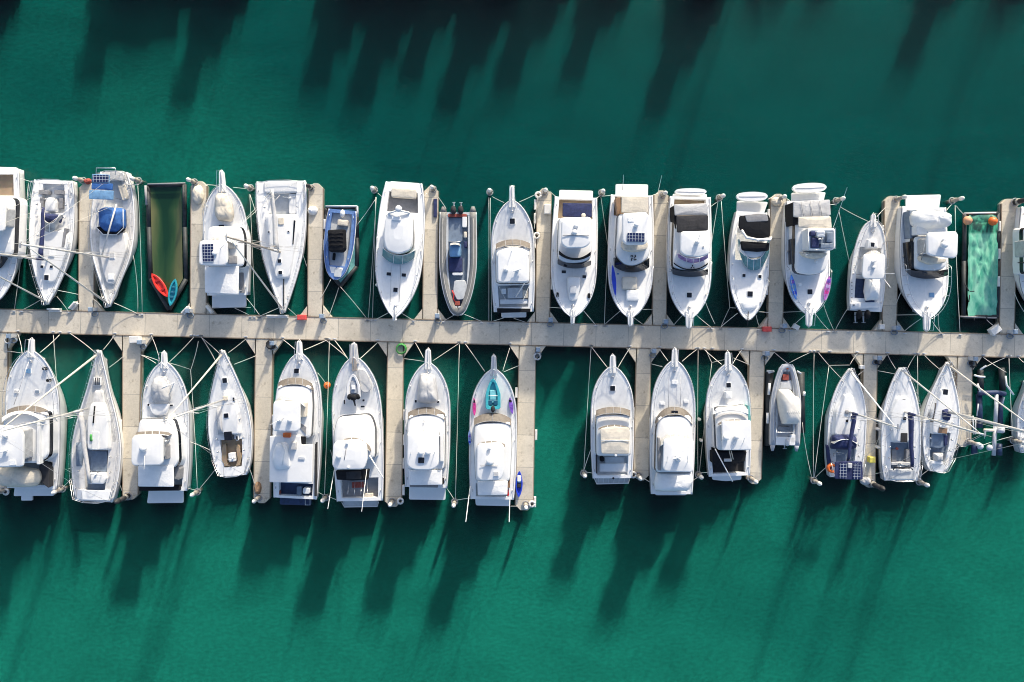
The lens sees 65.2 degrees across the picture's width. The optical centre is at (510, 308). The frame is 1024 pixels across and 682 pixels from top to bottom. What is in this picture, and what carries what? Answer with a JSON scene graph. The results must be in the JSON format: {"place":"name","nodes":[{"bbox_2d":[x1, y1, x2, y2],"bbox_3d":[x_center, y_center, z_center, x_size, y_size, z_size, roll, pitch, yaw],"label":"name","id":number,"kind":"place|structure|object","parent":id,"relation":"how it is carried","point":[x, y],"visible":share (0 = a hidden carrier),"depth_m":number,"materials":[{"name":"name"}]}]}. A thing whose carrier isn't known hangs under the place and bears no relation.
{"place":"outdoors","nodes":[
{"label":"outdoors","id":0,"kind":"place"},
{"bbox_2d":[0,0,1023,681],"bbox_3d":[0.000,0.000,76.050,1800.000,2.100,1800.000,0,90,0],"label":"water","id":1,"kind":"structure","parent":0,"point":[784,568],"depth_m":76.40,"materials":[{"name":"liquid"}]},
{"bbox_2d":[0,333,21,488],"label":"finger dock","id":2,"kind":"object","parent":1,"relation":"on","point":[5,360],"visible":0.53,"depth_m":74.51,"materials":[{"name":"concrete"}]},
{"bbox_2d":[0,167,27,299],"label":"motor yacht","id":3,"kind":"object","parent":1,"relation":"on","point":[12,194],"visible":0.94,"depth_m":73.24,"materials":[{"name":"white plastic"}]},
{"bbox_2d":[0,337,67,500],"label":"motor yacht","id":4,"kind":"object","parent":1,"relation":"on","point":[32,379],"visible":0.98,"depth_m":72.77,"materials":[{"name":"white plastic"}]},
{"bbox_2d":[39,461,53,487],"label":"cockpit window","id":5,"kind":"structure","parent":4,"relation":"in","point":[47,474],"depth_m":72.81,"materials":[{"name":"grey glass"}]},
{"bbox_2d":[0,179,78,304],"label":"sailboat","id":6,"kind":"object","parent":1,"relation":"on","point":[52,200],"visible":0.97,"depth_m":73.67,"materials":[{"name":"white plastic"}]},
{"bbox_2d":[45,214,62,232],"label":"sprayhood window","id":7,"kind":"structure","parent":6,"relation":"in","point":[50,227],"depth_m":73.08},
{"bbox_2d":[62,228,69,246],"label":"side window","id":8,"kind":"structure","parent":6,"relation":"in","point":[65,232],"depth_m":73.23,"materials":[{"name":"grey glass"}]},
{"bbox_2d":[0,350,123,503],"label":"sailboat","id":9,"kind":"object","parent":1,"relation":"on","point":[96,456],"visible":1,"depth_m":73.63,"materials":[{"name":"white plastic"}]},
{"bbox_2d":[51,484,72,494],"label":"mooring pile","id":10,"kind":"object","parent":1,"relation":"in","point":[58,490],"visible":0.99,"depth_m":73.99,"materials":[{"name":"metal"}]},
{"bbox_2d":[15,167,138,307],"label":"sailboat","id":11,"kind":"object","parent":1,"relation":"on","point":[113,225],"visible":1,"depth_m":73.32,"materials":[{"name":"white plastic"}]},
{"bbox_2d":[74,182,104,310],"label":"finger dock","id":12,"kind":"object","parent":1,"relation":"on","point":[87,277],"visible":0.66,"depth_m":74.51,"materials":[{"name":"concrete"}]},
{"bbox_2d":[114,492,131,503],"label":"mooring pile","id":13,"kind":"object","parent":1,"relation":"in","point":[125,496],"visible":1,"depth_m":73.38,"materials":[{"name":"wood"}]},
{"bbox_2d":[112,335,153,499],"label":"finger dock","id":14,"kind":"object","parent":1,"relation":"on","point":[132,373],"visible":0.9,"depth_m":74.51,"materials":[{"name":"concrete"}]},
{"bbox_2d":[129,336,141,342],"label":"dock box","id":15,"kind":"object","parent":14,"relation":"on","point":[133,339],"visible":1,"depth_m":73.90,"materials":[{"name":"white plastic"}]},
{"bbox_2d":[130,176,147,184],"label":"mooring pile","id":16,"kind":"object","parent":1,"relation":"in","point":[136,180],"visible":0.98,"depth_m":74.32,"materials":[{"name":"metal"}]},
{"bbox_2d":[131,350,194,502],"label":"motor yacht","id":17,"kind":"object","parent":1,"relation":"on","point":[162,455],"visible":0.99,"depth_m":72.58,"materials":[{"name":"white plastic"}]},
{"bbox_2d":[174,465,183,479],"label":"quarter window","id":18,"kind":"structure","parent":17,"relation":"in","point":[178,471],"depth_m":72.70,"materials":[{"name":"grey glass"}]},
{"bbox_2d":[144,182,188,309],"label":"floating boat pen","id":19,"kind":"object","parent":1,"relation":"on","point":[166,210],"visible":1,"depth_m":74.82,"materials":[{"name":"liquid"}]},
{"bbox_2d":[151,274,167,296],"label":"kayak","id":20,"kind":"object","parent":19,"relation":"on","point":[159,285],"visible":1,"depth_m":74.27,"materials":[{"name":"plastic"}]},
{"bbox_2d":[168,279,177,305],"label":"kayak","id":21,"kind":"object","parent":19,"relation":"on","point":[172,291],"visible":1,"depth_m":74.27,"materials":[{"name":"teal plastic"}]},
{"bbox_2d":[190,486,205,496],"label":"mooring pile","id":22,"kind":"object","parent":1,"relation":"in","point":[194,493],"visible":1,"depth_m":74.30,"materials":[{"name":"metal"}]},
{"bbox_2d":[188,181,216,313],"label":"finger dock","id":23,"kind":"object","parent":1,"relation":"on","point":[199,300],"visible":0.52,"depth_m":74.51,"materials":[{"name":"concrete"}]},
{"bbox_2d":[192,185,204,204],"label":"gear bundle","id":24,"kind":"object","parent":23,"relation":"on","point":[198,194],"visible":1,"depth_m":74.17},
{"bbox_2d":[161,350,253,477],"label":"sailboat","id":25,"kind":"object","parent":1,"relation":"on","point":[230,427],"visible":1,"depth_m":73.65,"materials":[{"name":"white plastic"}]},
{"bbox_2d":[199,169,251,307],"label":"motor yacht","id":26,"kind":"object","parent":1,"relation":"on","point":[228,274],"visible":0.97,"depth_m":72.28,"materials":[{"name":"white plastic"}]},
{"bbox_2d":[246,339,283,502],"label":"finger dock","id":27,"kind":"object","parent":1,"relation":"on","point":[264,391],"visible":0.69,"depth_m":74.51,"materials":[{"name":"concrete"}]},
{"bbox_2d":[254,482,261,493],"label":"gear bundle","id":28,"kind":"object","parent":27,"relation":"on","point":[257,487],"visible":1,"depth_m":74.17,"materials":[{"name":"fabric"}]},
{"bbox_2d":[225,180,307,313],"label":"sailboat","id":29,"kind":"object","parent":1,"relation":"on","point":[282,213],"visible":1,"depth_m":73.68,"materials":[{"name":"white plastic"}]},
{"bbox_2d":[269,339,323,504],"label":"motor yacht","id":30,"kind":"object","parent":1,"relation":"on","point":[296,445],"visible":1,"depth_m":71.89,"materials":[{"name":"white plastic"}]},
{"bbox_2d":[301,183,331,316],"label":"finger dock","id":31,"kind":"object","parent":1,"relation":"on","point":[315,268],"visible":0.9,"depth_m":74.51,"materials":[{"name":"concrete"}]},
{"bbox_2d":[307,206,317,214],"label":"gear bundle","id":32,"kind":"object","parent":31,"relation":"on","point":[312,210],"visible":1,"depth_m":74.17,"materials":[{"name":"white fabric"}]},
{"bbox_2d":[324,205,358,286],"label":"floating boat pen","id":33,"kind":"object","parent":1,"relation":"on","point":[351,270],"visible":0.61,"depth_m":74.62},
{"bbox_2d":[324,209,356,279],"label":"open boat","id":34,"kind":"object","parent":33,"relation":"in","point":[339,234],"visible":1,"depth_m":74.15,"materials":[{"name":"blue plastic"}]},
{"bbox_2d":[327,342,383,511],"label":"motor yacht","id":35,"kind":"object","parent":1,"relation":"on","point":[358,448],"visible":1,"depth_m":72.69,"materials":[{"name":"white plastic"}]},
{"bbox_2d":[346,374,360,405],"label":"dinghy","id":36,"kind":"object","parent":35,"relation":"on","point":[353,389],"visible":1,"depth_m":72.16,"materials":[{"name":"white plastic"}]},
{"bbox_2d":[346,471,360,478],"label":"curtain window","id":37,"kind":"structure","parent":35,"relation":"in","point":[351,474],"depth_m":71.84,"materials":[{"name":"glass"}]},
{"bbox_2d":[378,342,413,506],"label":"finger dock","id":38,"kind":"object","parent":1,"relation":"on","point":[394,468],"visible":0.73,"depth_m":74.51,"materials":[{"name":"concrete"}]},
{"bbox_2d":[375,181,424,321],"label":"motor yacht","id":39,"kind":"object","parent":1,"relation":"on","point":[400,241],"visible":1,"depth_m":73.09,"materials":[{"name":"white plastic"}]},
{"bbox_2d":[404,347,450,499],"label":"motor yacht","id":40,"kind":"object","parent":1,"relation":"on","point":[427,424],"visible":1,"depth_m":72.06,"materials":[{"name":"white plastic"}]},
{"bbox_2d":[415,187,445,319],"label":"finger dock","id":41,"kind":"object","parent":1,"relation":"on","point":[430,310],"visible":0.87,"depth_m":74.51,"materials":[{"name":"concrete"}]},
{"bbox_2d":[433,199,436,216],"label":"folded cover","id":42,"kind":"object","parent":41,"relation":"on","point":[434,207],"visible":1,"depth_m":74.28,"materials":[{"name":"blue fabric"}]},
{"bbox_2d":[439,202,476,315],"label":"inflatable boat","id":43,"kind":"object","parent":1,"relation":"on","point":[458,249],"visible":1,"depth_m":74.00,"materials":[{"name":"grey rubber"}]},
{"bbox_2d":[465,354,516,521],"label":"motor yacht","id":44,"kind":"object","parent":1,"relation":"on","point":[492,460],"visible":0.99,"depth_m":72.02,"materials":[{"name":"white plastic"}]},
{"bbox_2d":[485,379,500,411],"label":"dinghy","id":45,"kind":"object","parent":44,"relation":"on","point":[492,398],"visible":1,"depth_m":72.27,"materials":[{"name":"teal plastic"}]},
{"bbox_2d":[0,309,1023,357],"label":"walkway","id":46,"kind":"structure","parent":1,"relation":"on","point":[557,334],"depth_m":74.50,"materials":[{"name":"concrete"}]},
{"bbox_2d":[137,185,142,311],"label":"mooring line","id":47,"kind":"object","parent":46,"relation":"attached to","point":[140,245],"visible":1,"depth_m":74.34,"materials":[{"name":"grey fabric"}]},
{"bbox_2d":[324,341,329,493],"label":"mooring line","id":48,"kind":"object","parent":46,"relation":"attached to","point":[327,418],"visible":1,"depth_m":74.39,"materials":[{"name":"fabric"}]},
{"bbox_2d":[455,344,459,499],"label":"mooring line","id":49,"kind":"object","parent":46,"relation":"attached to","point":[457,425],"visible":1,"depth_m":74.37,"materials":[{"name":"fabric"}]},
{"bbox_2d":[490,198,491,320],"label":"mooring line","id":50,"kind":"object","parent":46,"relation":"attached to","point":[490,243],"visible":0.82,"depth_m":74.25,"materials":[{"name":"white fabric"}]},
{"bbox_2d":[491,185,534,317],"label":"motor yacht","id":51,"kind":"object","parent":1,"relation":"on","point":[513,264],"visible":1,"depth_m":72.88,"materials":[{"name":"white plastic"}]},
{"bbox_2d":[509,345,545,509],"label":"finger dock","id":52,"kind":"object","parent":1,"relation":"on","point":[525,390],"visible":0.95,"depth_m":74.51,"materials":[{"name":"concrete"}]},
{"bbox_2d":[515,471,522,496],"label":"kayak","id":53,"kind":"object","parent":52,"relation":"on","point":[519,484],"visible":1,"depth_m":74.11,"materials":[{"name":"plastic"}]},
{"bbox_2d":[527,188,557,321],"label":"finger dock","id":54,"kind":"object","parent":1,"relation":"on","point":[543,284],"visible":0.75,"depth_m":74.51,"materials":[{"name":"concrete"}]},
{"bbox_2d":[544,204,550,213],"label":"dock locker","id":55,"kind":"object","parent":54,"relation":"on","point":[547,208],"visible":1,"depth_m":74.10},
{"bbox_2d":[551,190,597,324],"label":"motor yacht","id":56,"kind":"object","parent":1,"relation":"on","point":[574,247],"visible":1,"depth_m":72.56,"materials":[{"name":"white plastic"}]},
{"bbox_2d":[580,468,586,477],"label":"mooring pile","id":57,"kind":"object","parent":1,"relation":"in","point":[584,474],"visible":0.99,"depth_m":74.16,"materials":[{"name":"metal"}]},
{"bbox_2d":[583,353,590,471],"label":"mooring line","id":58,"kind":"object","parent":57,"relation":"attached to","point":[587,409],"visible":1,"depth_m":74.36,"materials":[{"name":"fabric"}]},
{"bbox_2d":[590,353,633,483],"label":"motor yacht","id":59,"kind":"object","parent":1,"relation":"on","point":[612,429],"visible":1,"depth_m":73.09,"materials":[{"name":"white plastic"}]},
{"bbox_2d":[607,175,661,326],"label":"motor yacht","id":60,"kind":"object","parent":1,"relation":"on","point":[630,252],"visible":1,"depth_m":72.29,"materials":[{"name":"white plastic"}]},
{"bbox_2d":[612,265,615,294],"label":"paddle board","id":61,"kind":"object","parent":60,"relation":"attached to","point":[613,280],"visible":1,"depth_m":72.45,"materials":[{"name":"plastic"}]},
{"bbox_2d":[626,348,660,479],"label":"finger dock","id":62,"kind":"object","parent":1,"relation":"on","point":[642,359],"visible":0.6,"depth_m":74.51,"materials":[{"name":"concrete"}]},
{"bbox_2d":[643,190,673,324],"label":"finger dock","id":63,"kind":"object","parent":1,"relation":"on","point":[659,296],"visible":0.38,"depth_m":74.51,"materials":[{"name":"concrete"}]},
{"bbox_2d":[649,347,695,494],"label":"motor yacht","id":64,"kind":"object","parent":1,"relation":"on","point":[672,425],"visible":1,"depth_m":72.16,"materials":[{"name":"white plastic"}]},
{"bbox_2d":[665,194,711,329],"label":"motor yacht","id":65,"kind":"object","parent":1,"relation":"on","point":[688,261],"visible":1,"depth_m":72.06,"materials":[{"name":"white plastic"}]},
{"bbox_2d":[675,188,706,195],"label":"dinghy","id":66,"kind":"object","parent":65,"relation":"on","point":[690,191],"visible":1,"depth_m":73.60,"materials":[{"name":"white fabric"}]},
{"bbox_2d":[703,350,750,481],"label":"motor yacht","id":67,"kind":"object","parent":1,"relation":"on","point":[727,424],"visible":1,"depth_m":72.87,"materials":[{"name":"white plastic"}]},
{"bbox_2d":[726,201,771,325],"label":"motor yacht","id":68,"kind":"object","parent":1,"relation":"on","point":[748,254],"visible":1,"depth_m":73.17,"materials":[{"name":"white plastic"}]},
{"bbox_2d":[736,192,767,201],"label":"dinghy","id":69,"kind":"object","parent":68,"relation":"on","point":[752,196],"visible":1,"depth_m":73.60,"materials":[{"name":"white fabric"}]},
{"bbox_2d":[745,214,767,221],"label":"canopy window","id":70,"kind":"structure","parent":68,"relation":"in","point":[754,217],"depth_m":71.71,"materials":[{"name":"grey fabric"}]},
{"bbox_2d":[738,351,773,483],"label":"finger dock","id":71,"kind":"object","parent":1,"relation":"on","point":[755,372],"visible":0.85,"depth_m":74.51,"materials":[{"name":"concrete"}]},
{"bbox_2d":[758,194,790,327],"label":"finger dock","id":72,"kind":"object","parent":1,"relation":"on","point":[773,318],"visible":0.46,"depth_m":74.51,"materials":[{"name":"concrete"}]},
{"bbox_2d":[771,197,782,205],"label":"gear bundle","id":73,"kind":"object","parent":72,"relation":"on","point":[775,201],"visible":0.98,"depth_m":74.18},
{"bbox_2d":[769,363,800,450],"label":"inflatable boat","id":74,"kind":"object","parent":1,"relation":"on","point":[785,414],"visible":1,"depth_m":73.72,"materials":[{"name":"plastic"}]},
{"bbox_2d":[764,370,805,445],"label":"floating rack","id":75,"kind":"object","parent":1,"relation":"on","point":[769,374],"visible":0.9,"depth_m":74.44,"materials":[{"name":"plastic"}]},
{"bbox_2d":[781,189,846,327],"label":"motor yacht","id":76,"kind":"object","parent":1,"relation":"on","point":[808,238],"visible":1,"depth_m":71.53,"materials":[{"name":"white plastic"}]},
{"bbox_2d":[788,238,794,264],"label":"side window","id":77,"kind":"structure","parent":76,"relation":"in","point":[791,242],"depth_m":72.20,"materials":[{"name":"black glass"}]},
{"bbox_2d":[790,275,796,299],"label":"paddle board","id":78,"kind":"object","parent":76,"relation":"attached to","point":[793,284],"visible":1,"depth_m":72.25,"materials":[{"name":"blue plastic"}]},
{"bbox_2d":[792,183,826,192],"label":"dinghy","id":79,"kind":"object","parent":76,"relation":"on","point":[809,188],"visible":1,"depth_m":73.50,"materials":[{"name":"white fabric"}]},
{"bbox_2d":[824,276,830,300],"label":"paddle board","id":80,"kind":"object","parent":76,"relation":"attached to","point":[827,287],"visible":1,"depth_m":72.25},
{"bbox_2d":[806,475,821,485],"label":"mooring pile","id":81,"kind":"object","parent":1,"relation":"in","point":[815,480],"visible":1,"depth_m":74.33,"materials":[{"name":"metal"}]},
{"bbox_2d":[813,368,813,476],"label":"mooring line","id":82,"kind":"object","parent":81,"relation":"attached to","point":[813,422],"visible":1,"depth_m":74.32,"materials":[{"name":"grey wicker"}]},
{"bbox_2d":[830,196,845,203],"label":"mooring pile","id":83,"kind":"object","parent":1,"relation":"in","point":[837,199],"visible":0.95,"depth_m":73.90,"materials":[{"name":"metal"}]},
{"bbox_2d":[824,368,900,479],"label":"sailboat","id":84,"kind":"object","parent":1,"relation":"on","point":[846,418],"visible":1,"depth_m":73.39,"materials":[{"name":"white plastic"}]},
{"bbox_2d":[851,354,886,486],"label":"finger dock","id":85,"kind":"object","parent":1,"relation":"on","point":[868,378],"visible":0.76,"depth_m":74.51,"materials":[{"name":"concrete"}]},
{"bbox_2d":[859,476,870,484],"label":"gear bundle","id":86,"kind":"object","parent":85,"relation":"on","point":[865,480],"visible":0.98,"depth_m":74.16,"materials":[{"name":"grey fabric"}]},
{"bbox_2d":[846,212,894,322],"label":"fishing boat","id":87,"kind":"object","parent":1,"relation":"on","point":[866,277],"visible":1,"depth_m":73.73,"materials":[{"name":"white plastic"}]},
{"bbox_2d":[867,479,884,490],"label":"mooring pile","id":88,"kind":"object","parent":1,"relation":"in","point":[873,483],"visible":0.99,"depth_m":73.03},
{"bbox_2d":[871,196,904,330],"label":"finger dock","id":89,"kind":"object","parent":1,"relation":"on","point":[888,316],"visible":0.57,"depth_m":74.51,"materials":[{"name":"concrete"}]},
{"bbox_2d":[893,195,907,202],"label":"mooring pile","id":90,"kind":"object","parent":1,"relation":"in","point":[898,198],"visible":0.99,"depth_m":73.76,"materials":[{"name":"metal"}]},
{"bbox_2d":[913,478,929,486],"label":"mooring pile","id":91,"kind":"object","parent":1,"relation":"in","point":[922,482],"visible":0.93,"depth_m":73.75,"materials":[{"name":"metal"}]},
{"bbox_2d":[894,195,957,331],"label":"motor yacht","id":92,"kind":"object","parent":1,"relation":"on","point":[926,245],"visible":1,"depth_m":72.30,"materials":[{"name":"white plastic"}]},
{"bbox_2d":[903,241,914,268],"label":"side window","id":93,"kind":"structure","parent":92,"relation":"in","point":[908,247],"depth_m":72.15,"materials":[{"name":"black glass"}]},
{"bbox_2d":[877,367,990,481],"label":"sailboat","id":94,"kind":"object","parent":1,"relation":"on","point":[899,452],"visible":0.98,"depth_m":73.65,"materials":[{"name":"white plastic"}]},
{"bbox_2d":[941,196,964,204],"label":"mooring pile","id":95,"kind":"object","parent":1,"relation":"in","point":[954,200],"visible":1,"depth_m":74.26,"materials":[{"name":"metal"}]},
{"bbox_2d":[955,212,959,327],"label":"mooring line","id":96,"kind":"object","parent":95,"relation":"attached to","point":[956,268],"visible":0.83,"depth_m":74.39,"materials":[{"name":"fabric"}]},
{"bbox_2d":[944,356,981,446],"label":"finger dock","id":97,"kind":"object","parent":1,"relation":"on","point":[965,369],"visible":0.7,"depth_m":74.51,"materials":[{"name":"concrete"}]},
{"bbox_2d":[919,361,1023,472],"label":"sailboat","id":98,"kind":"object","parent":1,"relation":"on","point":[936,440],"visible":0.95,"depth_m":73.67,"materials":[{"name":"white plastic"}]},
{"bbox_2d":[965,438,981,446],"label":"mooring pile","id":99,"kind":"object","parent":1,"relation":"in","point":[978,444],"visible":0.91,"depth_m":73.54,"materials":[{"name":"metal"}]},
{"bbox_2d":[960,211,999,320],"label":"floating boat pen","id":100,"kind":"object","parent":1,"relation":"on","point":[983,288],"visible":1,"depth_m":74.51,"materials":[{"name":"liquid"}]},
{"bbox_2d":[971,365,1013,455],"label":"lift","id":101,"kind":"object","parent":1,"relation":"on","point":[998,407],"visible":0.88,"depth_m":74.43,"materials":[{"name":"grey metal"}]},
{"bbox_2d":[994,199,1022,333],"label":"finger dock","id":102,"kind":"object","parent":1,"relation":"on","point":[1006,282],"visible":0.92,"depth_m":74.51,"materials":[{"name":"concrete"}]},
{"bbox_2d":[987,324,1001,335],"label":"dock box","id":103,"kind":"object","parent":102,"relation":"on","point":[995,329],"visible":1,"depth_m":73.90,"materials":[{"name":"white plastic"}]},
{"bbox_2d":[1001,436,1023,444],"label":"mooring pile","id":104,"kind":"object","parent":1,"relation":"in","point":[1011,440],"visible":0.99,"depth_m":74.33,"materials":[{"name":"metal"}]},
{"bbox_2d":[1010,381,1023,452],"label":"sailboat","id":105,"kind":"object","parent":1,"relation":"on","point":[1017,408],"visible":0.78,"depth_m":74.10,"materials":[{"name":"white plastic"}]},
{"bbox_2d":[1011,198,1023,206],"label":"mooring pile","id":106,"kind":"object","parent":1,"relation":"in","point":[1017,202],"visible":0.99,"depth_m":73.89,"materials":[{"name":"concrete"}]},
{"bbox_2d":[1012,206,1023,305],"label":"motor yacht","id":107,"kind":"object","parent":1,"relation":"on","point":[1018,254],"visible":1,"depth_m":73.27,"materials":[{"name":"white plastic"}]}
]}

